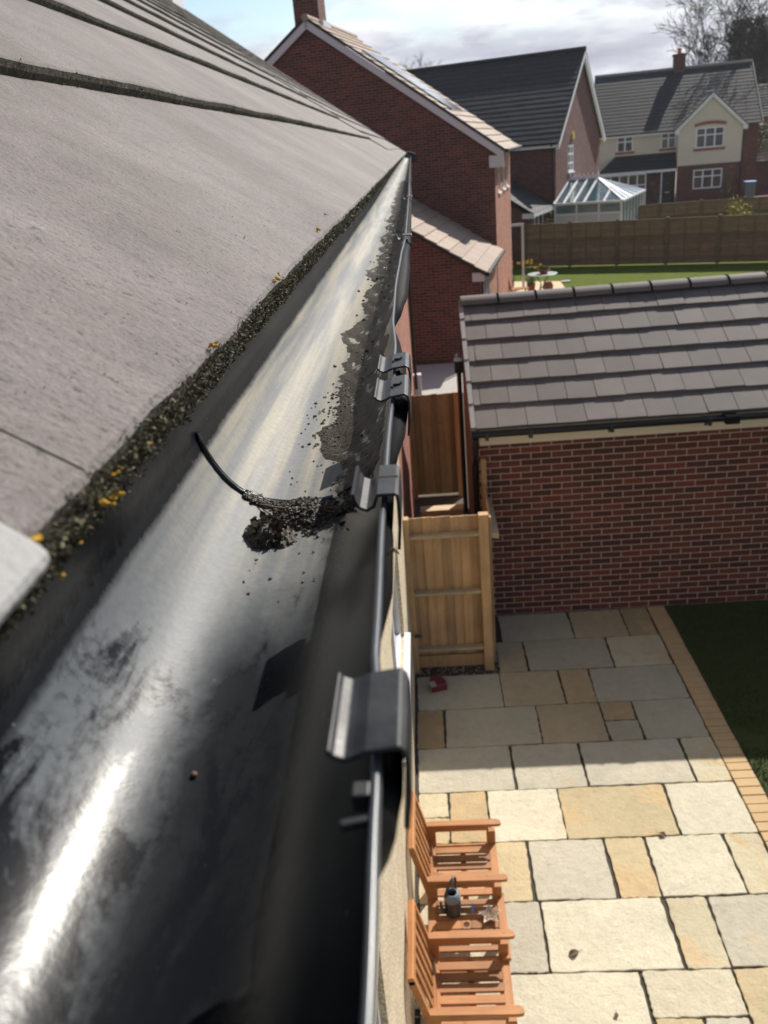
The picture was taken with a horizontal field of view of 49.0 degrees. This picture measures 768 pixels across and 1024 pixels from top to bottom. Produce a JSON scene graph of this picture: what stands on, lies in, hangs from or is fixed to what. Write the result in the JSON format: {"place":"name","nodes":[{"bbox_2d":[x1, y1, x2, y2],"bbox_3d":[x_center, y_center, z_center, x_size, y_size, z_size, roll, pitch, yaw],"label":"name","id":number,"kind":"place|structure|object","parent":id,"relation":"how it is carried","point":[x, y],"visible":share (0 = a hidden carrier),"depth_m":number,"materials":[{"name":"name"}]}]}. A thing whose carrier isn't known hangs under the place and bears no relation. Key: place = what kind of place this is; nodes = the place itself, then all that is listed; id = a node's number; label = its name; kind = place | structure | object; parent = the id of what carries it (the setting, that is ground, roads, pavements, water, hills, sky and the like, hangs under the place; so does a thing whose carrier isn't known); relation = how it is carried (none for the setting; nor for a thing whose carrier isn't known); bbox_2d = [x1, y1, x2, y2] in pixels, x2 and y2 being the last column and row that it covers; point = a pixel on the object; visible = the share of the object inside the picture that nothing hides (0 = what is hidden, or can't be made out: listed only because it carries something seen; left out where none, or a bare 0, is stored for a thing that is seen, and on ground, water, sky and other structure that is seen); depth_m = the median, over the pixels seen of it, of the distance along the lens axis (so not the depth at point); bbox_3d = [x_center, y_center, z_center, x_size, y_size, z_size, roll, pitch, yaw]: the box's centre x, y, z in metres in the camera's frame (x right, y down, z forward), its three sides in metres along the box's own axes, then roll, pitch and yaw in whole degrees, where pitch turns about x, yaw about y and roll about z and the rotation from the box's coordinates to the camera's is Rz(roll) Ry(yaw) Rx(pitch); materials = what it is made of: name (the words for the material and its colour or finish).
{"place":"outdoors","nodes":[
{"label":"outdoors","id":0,"kind":"place"},
{"bbox_2d":[0,0,417,1023],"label":"rendered house","id":1,"kind":"structure","parent":0,"point":[136,174],"depth_m":0.70,"materials":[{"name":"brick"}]},
{"bbox_2d":[30,213,327,579],"bbox_3d":[-0.098,-0.192,0.682,0.041,0.053,1.010,-4,23,3],"label":"lichen","id":2,"kind":"object","parent":1,"relation":"on","point":[37,538],"visible":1,"depth_m":0.28},
{"bbox_2d":[0,0,402,652],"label":"moss","id":3,"kind":"object","parent":1,"relation":"on","point":[78,526],"visible":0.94,"depth_m":0.35,"materials":[{"name":"green plant"}]},
{"bbox_2d":[0,151,415,1023],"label":"gutter","id":4,"kind":"object","parent":1,"relation":"attached to","point":[152,657],"visible":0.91,"depth_m":0.31,"materials":[{"name":"plastic"}]},
{"bbox_2d":[190,771,197,777],"bbox_3d":[-0.070,0.096,0.310,0.003,0.002,0.003,-4,23,4],"label":"seed husk","id":5,"kind":"object","parent":4,"relation":"on","point":[193,774],"visible":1,"depth_m":0.31,"materials":[{"name":"brown plant"}]},
{"bbox_2d":[243,510,297,549],"bbox_3d":[-0.067,0.011,0.495,0.033,0.022,0.034,-4,23,4],"label":"silt clod","id":6,"kind":"object","parent":4,"relation":"on","point":[267,532],"visible":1,"depth_m":0.49,"materials":[{"name":"black soil"}]},
{"bbox_2d":[242,482,353,544],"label":"silt ridge","id":7,"kind":"structure","parent":4,"relation":"on","point":[304,513],"depth_m":0.52,"materials":[{"name":"grey soil"}]},
{"bbox_2d":[259,504,340,515],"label":"grass stems","id":8,"kind":"object","parent":7,"relation":"on","point":[278,507],"visible":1,"depth_m":0.52,"materials":[{"name":"brown plant"}]},
{"bbox_2d":[243,212,400,601],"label":"crumbs","id":9,"kind":"object","parent":4,"relation":"on","point":[314,435],"visible":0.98,"depth_m":0.73,"materials":[{"name":"black soil"}]},
{"bbox_2d":[315,177,408,518],"bbox_3d":[0.049,-1.111,3.041,0.085,0.052,5.538,-4,23,3],"label":"silt","id":10,"kind":"object","parent":4,"relation":"on","point":[358,420],"visible":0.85,"depth_m":0.81,"materials":[{"name":"soil"}]},
{"bbox_2d":[386,546,399,555],"bbox_3d":[0.003,0.015,0.333,0.006,0.003,0.004,-4,23,4],"label":"curled leaf","id":11,"kind":"object","parent":4,"relation":"attached to","point":[391,550],"visible":1,"depth_m":0.33,"materials":[{"name":"brown plant"}]},
{"bbox_2d":[376,991,381,1023],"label":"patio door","id":12,"kind":"structure","parent":1,"relation":"in","point":[378,1017],"depth_m":3.65,"materials":[{"name":"white plastic"}]},
{"bbox_2d":[391,569,410,766],"bbox_3d":[0.095,0.991,6.485,0.140,1.000,1.700,-4,23,4],"label":"window","id":13,"kind":"structure","parent":1,"relation":"in","point":[396,631],"depth_m":7.12,"materials":[{"name":"white plastic"}]},
{"bbox_2d":[413,373,421,395],"bbox_3d":[0.759,-2.832,18.929,0.180,0.540,0.180,-4,23,4],"label":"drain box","id":14,"kind":"object","parent":1,"relation":"attached to","point":[418,391],"visible":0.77,"depth_m":18.86,"materials":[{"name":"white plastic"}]},
{"bbox_2d":[416,363,462,394],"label":"alley paving","id":15,"kind":"structure","parent":0,"point":[438,378],"depth_m":20.41,"materials":[{"name":"grey concrete"}]},
{"bbox_2d":[415,492,469,517],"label":"alley ground","id":16,"kind":"structure","parent":0,"point":[439,499],"depth_m":13.49,"materials":[{"name":"grey concrete"}]},
{"bbox_2d":[410,391,462,498],"bbox_3d":[0.831,-1.037,13.306,0.804,1.732,0.117,-4,23,4],"label":"alley fence","id":17,"kind":"object","parent":16,"relation":"on","point":[435,445],"visible":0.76,"depth_m":13.32,"materials":[{"name":"brown wood"}]},
{"bbox_2d":[420,504,463,516],"bbox_3d":[0.893,0.012,12.742,0.680,0.170,0.200,-4,23,4],"label":"sawn timber","id":18,"kind":"object","parent":16,"relation":"on","point":[443,510],"visible":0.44,"depth_m":12.65,"materials":[{"name":"beige wood"}]},
{"bbox_2d":[183,0,767,81],"label":"sky","id":19,"kind":"structure","parent":0,"point":[617,37],"materials":[{"name":"white"}]},
{"bbox_2d":[513,281,564,291],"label":"garden patio","id":20,"kind":"structure","parent":0,"point":[557,284],"depth_m":31.70,"materials":[{"name":"beige stone"}]},
{"bbox_2d":[511,223,524,286],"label":"timber arch","id":21,"kind":"structure","parent":20,"relation":"on","point":[522,245],"depth_m":30.89,"materials":[{"name":"wood"}]},
{"bbox_2d":[508,278,528,291],"bbox_3d":[4.531,-7.674,28.799,0.779,0.960,0.480,-6,23,-2],"label":"garden chair","id":22,"kind":"object","parent":20,"relation":"on","point":[518,288],"visible":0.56,"depth_m":28.64,"materials":[{"name":"brown wood"}]},
{"bbox_2d":[518,259,541,290],"bbox_3d":[5.286,-8.506,30.362,0.641,1.119,0.616,-21,28,-31],"label":"daffodil pot","id":23,"kind":"object","parent":20,"relation":"on","point":[530,282],"visible":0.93,"depth_m":30.38,"materials":[{"name":"ceramic"}]},
{"bbox_2d":[528,271,556,289],"bbox_3d":[5.581,-8.022,29.697,1.030,0.733,1.030,-4,23,4],"label":"garden table","id":24,"kind":"object","parent":20,"relation":"on","point":[537,274],"visible":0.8,"depth_m":29.53,"materials":[{"name":"grey metal"}]},
{"bbox_2d":[538,265,549,273],"bbox_3d":[5.580,-8.482,29.448,0.439,0.305,0.452,-4,23,4],"label":"planted bowl","id":25,"kind":"object","parent":24,"relation":"on","point":[543,269],"visible":1,"depth_m":29.35,"materials":[{"name":"ceramic"}]},
{"bbox_2d":[543,281,552,288],"bbox_3d":[5.882,-8.056,30.217,0.397,0.348,0.380,-4,23,4],"label":"round pot","id":26,"kind":"object","parent":20,"relation":"on","point":[548,284],"visible":0.53,"depth_m":30.06,"materials":[{"name":"ceramic"}]},
{"bbox_2d":[545,212,553,223],"bbox_3d":[7.013,-11.595,35.923,0.455,2.186,0.704,10,28,32],"label":"evergreen bush","id":27,"kind":"object","parent":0,"point":[548,220],"visible":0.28,"depth_m":35.70,"materials":[{"name":"green plant"}]},
{"bbox_2d":[412,171,767,794],"bbox_3d":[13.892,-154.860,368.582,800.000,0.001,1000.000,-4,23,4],"label":"ground","id":28,"kind":"structure","parent":0,"point":[423,363],"depth_m":10.14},
{"bbox_2d":[264,0,521,362],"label":"brick house","id":29,"kind":"structure","parent":28,"relation":"on","point":[461,244],"depth_m":23.75,"materials":[{"name":"red brick"}]},
{"bbox_2d":[485,276,489,293],"bbox_3d":[2.740,-5.539,22.737,0.120,1.950,1.150,1,24,13],"label":"patio door","id":30,"kind":"structure","parent":29,"relation":"in","point":[487,289],"depth_m":22.85,"materials":[{"name":"plastic"}]},
{"bbox_2d":[498,167,501,194],"bbox_3d":[3.371,-10.026,25.016,0.180,1.110,0.700,1,24,13],"label":"window","id":31,"kind":"structure","parent":29,"relation":"in","point":[500,192],"depth_m":25.28,"materials":[{"name":"white plastic"}]},
{"bbox_2d":[503,167,506,190],"bbox_3d":[3.740,-10.672,26.433,0.120,1.110,0.700,1,24,13],"label":"window","id":32,"kind":"structure","parent":29,"relation":"in","point":[504,188],"depth_m":26.69,"materials":[{"name":"white plastic"}]},
{"bbox_2d":[506,153,509,187],"bbox_3d":[3.999,-11.218,27.640,0.180,1.110,0.700,1,24,13],"label":"window","id":33,"kind":"structure","parent":29,"relation":"in","point":[508,186],"depth_m":27.82,"materials":[{"name":"white plastic"}]},
{"bbox_2d":[400,51,442,68],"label":"bare tree","id":34,"kind":"object","parent":28,"relation":"on","point":[418,62],"visible":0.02,"depth_m":87.51,"materials":[{"name":"brown plant"}]},
{"bbox_2d":[594,48,763,204],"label":"cream house","id":35,"kind":"structure","parent":28,"relation":"on","point":[696,127],"depth_m":51.24,"materials":[{"name":"red brick"}]},
{"bbox_2d":[602,173,645,204],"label":"bay window","id":36,"kind":"structure","parent":35,"relation":"in","point":[638,180],"depth_m":51.46,"materials":[{"name":"white plastic"}]},
{"bbox_2d":[616,137,632,152],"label":"window","id":37,"kind":"structure","parent":35,"relation":"in","point":[623,144],"depth_m":51.59,"materials":[{"name":"white plastic"}]},
{"bbox_2d":[660,174,674,203],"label":"front door","id":38,"kind":"structure","parent":35,"relation":"in","point":[667,193],"depth_m":51.68,"materials":[{"name":"grey metal"}]},
{"bbox_2d":[660,130,675,148],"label":"window","id":39,"kind":"structure","parent":35,"relation":"in","point":[667,140],"depth_m":51.03,"materials":[{"name":"white plastic"}]},
{"bbox_2d":[692,168,722,188],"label":"window","id":40,"kind":"structure","parent":35,"relation":"in","point":[702,178],"depth_m":50.35,"materials":[{"name":"white plastic"}]},
{"bbox_2d":[695,126,724,148],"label":"window","id":41,"kind":"structure","parent":35,"relation":"in","point":[706,137],"depth_m":49.46,"materials":[{"name":"white plastic"}]},
{"bbox_2d":[651,0,767,81],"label":"bare tree","id":42,"kind":"object","parent":28,"relation":"on","point":[703,9],"visible":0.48,"depth_m":59.89,"materials":[{"name":"brown plant"}]},
{"bbox_2d":[670,0,767,76],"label":"bare tree","id":43,"kind":"object","parent":28,"relation":"on","point":[702,55],"visible":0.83,"depth_m":55.05,"materials":[{"name":"brown plant"}]},
{"bbox_2d":[723,14,767,83],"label":"conifer","id":44,"kind":"object","parent":28,"relation":"on","point":[763,80],"visible":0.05,"depth_m":64.21,"materials":[{"name":"green plant"}]},
{"bbox_2d":[757,83,767,122],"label":"brick house","id":45,"kind":"structure","parent":28,"relation":"on","point":[763,91],"depth_m":60.68,"materials":[{"name":"grey tile"}]},
{"bbox_2d":[415,607,767,1023],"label":"patio","id":46,"kind":"structure","parent":0,"point":[601,926],"depth_m":6.94,"materials":[{"name":"stone"}]},
{"bbox_2d":[429,676,446,692],"bbox_3d":[0.554,1.793,8.843,0.186,0.086,0.208,-11,24,-13],"label":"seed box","id":47,"kind":"object","parent":46,"relation":"on","point":[437,683],"visible":1,"depth_m":8.77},
{"bbox_2d":[402,512,493,673],"bbox_3d":[0.687,0.880,8.776,0.856,1.832,0.159,-4,23,4],"label":"close boarded fence","id":48,"kind":"object","parent":46,"relation":"on","point":[448,568],"visible":1,"depth_m":8.78,"materials":[{"name":"brown wood"}]},
{"bbox_2d":[419,637,500,675],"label":"gravel","id":49,"kind":"structure","parent":46,"relation":"on","point":[462,669],"depth_m":9.11,"materials":[{"name":"grey gravel"}]},
{"bbox_2d":[407,791,524,1023],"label":"companion seat","id":50,"kind":"object","parent":46,"relation":"on","point":[424,849],"visible":0.98,"depth_m":5.41,"materials":[{"name":"brown wood"}]},
{"bbox_2d":[439,876,460,918],"bbox_3d":[0.436,2.585,5.647,0.162,0.283,0.116,-13,24,-17],"label":"watering can","id":51,"kind":"object","parent":50,"relation":"on","point":[452,903],"visible":1,"depth_m":5.63,"materials":[{"name":"metal"}]},
{"bbox_2d":[478,904,500,922],"bbox_3d":[0.708,2.695,5.647,0.156,0.035,0.150,-4,23,4],"label":"star dish","id":52,"kind":"object","parent":50,"relation":"on","point":[489,913],"visible":1,"depth_m":5.65,"materials":[{"name":"ceramic"}]},
{"bbox_2d":[480,458,498,661],"bbox_3d":[1.176,0.519,9.220,0.102,2.020,1.000,-4,23,4],"label":"fence return","id":53,"kind":"object","parent":46,"relation":"on","point":[487,505],"visible":0.56,"depth_m":8.98,"materials":[{"name":"brown wood"}]},
{"bbox_2d":[496,606,647,617],"bbox_3d":[2.232,1.186,10.006,1.804,0.018,0.078,-4,23,4],"label":"gravel strip","id":54,"kind":"object","parent":46,"relation":"on","point":[554,612],"visible":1,"depth_m":10.01,"materials":[{"name":"gravel"}]},
{"bbox_2d":[568,949,581,955],"bbox_3d":[1.330,3.050,5.845,0.115,0.023,0.045,-13,24,-17],"label":"dead leaf","id":55,"kind":"object","parent":46,"relation":"on","point":[572,952],"visible":1,"depth_m":5.84,"materials":[{"name":"brown plant"}]},
{"bbox_2d":[647,606,767,847],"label":"block edging","id":56,"kind":"object","parent":46,"relation":"on","point":[749,787],"visible":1,"depth_m":7.93,"materials":[{"name":"beige brick"}]},
{"bbox_2d":[454,271,767,614],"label":"garage","id":57,"kind":"structure","parent":0,"point":[615,436],"depth_m":9.50,"materials":[{"name":"brick"}]},
{"bbox_2d":[512,261,767,287],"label":"lawn","id":58,"kind":"structure","parent":0,"point":[582,275],"depth_m":32.43,"materials":[{"name":"plant"}]},
{"bbox_2d":[524,214,767,267],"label":"lap fence","id":59,"kind":"object","parent":58,"relation":"on","point":[714,239],"visible":0.98,"depth_m":33.70,"materials":[{"name":"brown wood"}]},
{"bbox_2d":[666,600,767,793],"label":"lawn","id":60,"kind":"structure","parent":0,"point":[759,739],"depth_m":8.81,"materials":[{"name":"green plant"}]},
{"bbox_2d":[743,180,756,197],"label":"wheelie bin","id":61,"kind":"object","parent":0,"point":[749,187],"visible":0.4,"depth_m":47.28,"materials":[{"name":"grey plastic"}]},
{"label":"front lawns","id":62,"kind":"structure","parent":0,"visible":0},
{"bbox_2d":[385,46,605,266],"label":"dark roofed house","id":63,"kind":"structure","parent":62,"relation":"on","point":[542,109],"depth_m":39.43,"materials":[{"name":"grey tile"}]},
{"bbox_2d":[532,214,542,223],"bbox_3d":[6.737,-12.279,37.415,0.120,1.800,2.000,6,26,25],"label":"patio door","id":64,"kind":"structure","parent":63,"relation":"in","point":[539,219],"depth_m":37.40,"materials":[{"name":"white plastic"}]},
{"bbox_2d":[568,144,574,173],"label":"window","id":65,"kind":"structure","parent":63,"relation":"in","point":[570,147],"depth_m":40.10,"materials":[{"name":"white plastic"}]},
{"bbox_2d":[553,169,645,222],"bbox_3d":[10.292,-14.444,39.950,3.140,3.560,5.816,6,26,25],"label":"conservatory","id":66,"kind":"object","parent":62,"relation":"on","point":[590,198],"visible":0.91,"depth_m":38.12,"materials":[{"name":"plastic"}]},
{"bbox_2d":[638,196,767,219],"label":"board fence","id":67,"kind":"object","parent":62,"relation":"on","point":[705,208],"visible":0.35,"depth_m":40.05,"materials":[{"name":"brown wood"}]},
{"bbox_2d":[724,195,756,215],"bbox_3d":[15.573,-12.811,36.934,1.535,2.184,1.027,-4,23,4],"label":"flowering shrub","id":68,"kind":"object","parent":62,"relation":"on","point":[735,209],"visible":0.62,"depth_m":36.71,"materials":[{"name":"yellow plant"}]},
{"label":"road","id":69,"kind":"structure","parent":0,"visible":0},
{"bbox_2d":[717,167,732,198],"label":"bare shrub","id":70,"kind":"object","parent":69,"relation":"on","point":[725,188],"visible":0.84,"depth_m":46.57,"materials":[{"name":"brown plant"}]},
{"bbox_2d":[754,122,767,195],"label":"house","id":71,"kind":"structure","parent":69,"relation":"on","point":[761,177],"depth_m":53.61,"materials":[{"name":"red brick"}]},
{"bbox_2d":[757,122,767,150],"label":"hedge","id":72,"kind":"object","parent":69,"relation":"on","point":[766,131],"visible":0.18,"depth_m":53.55,"materials":[{"name":"green plant"}]}
]}

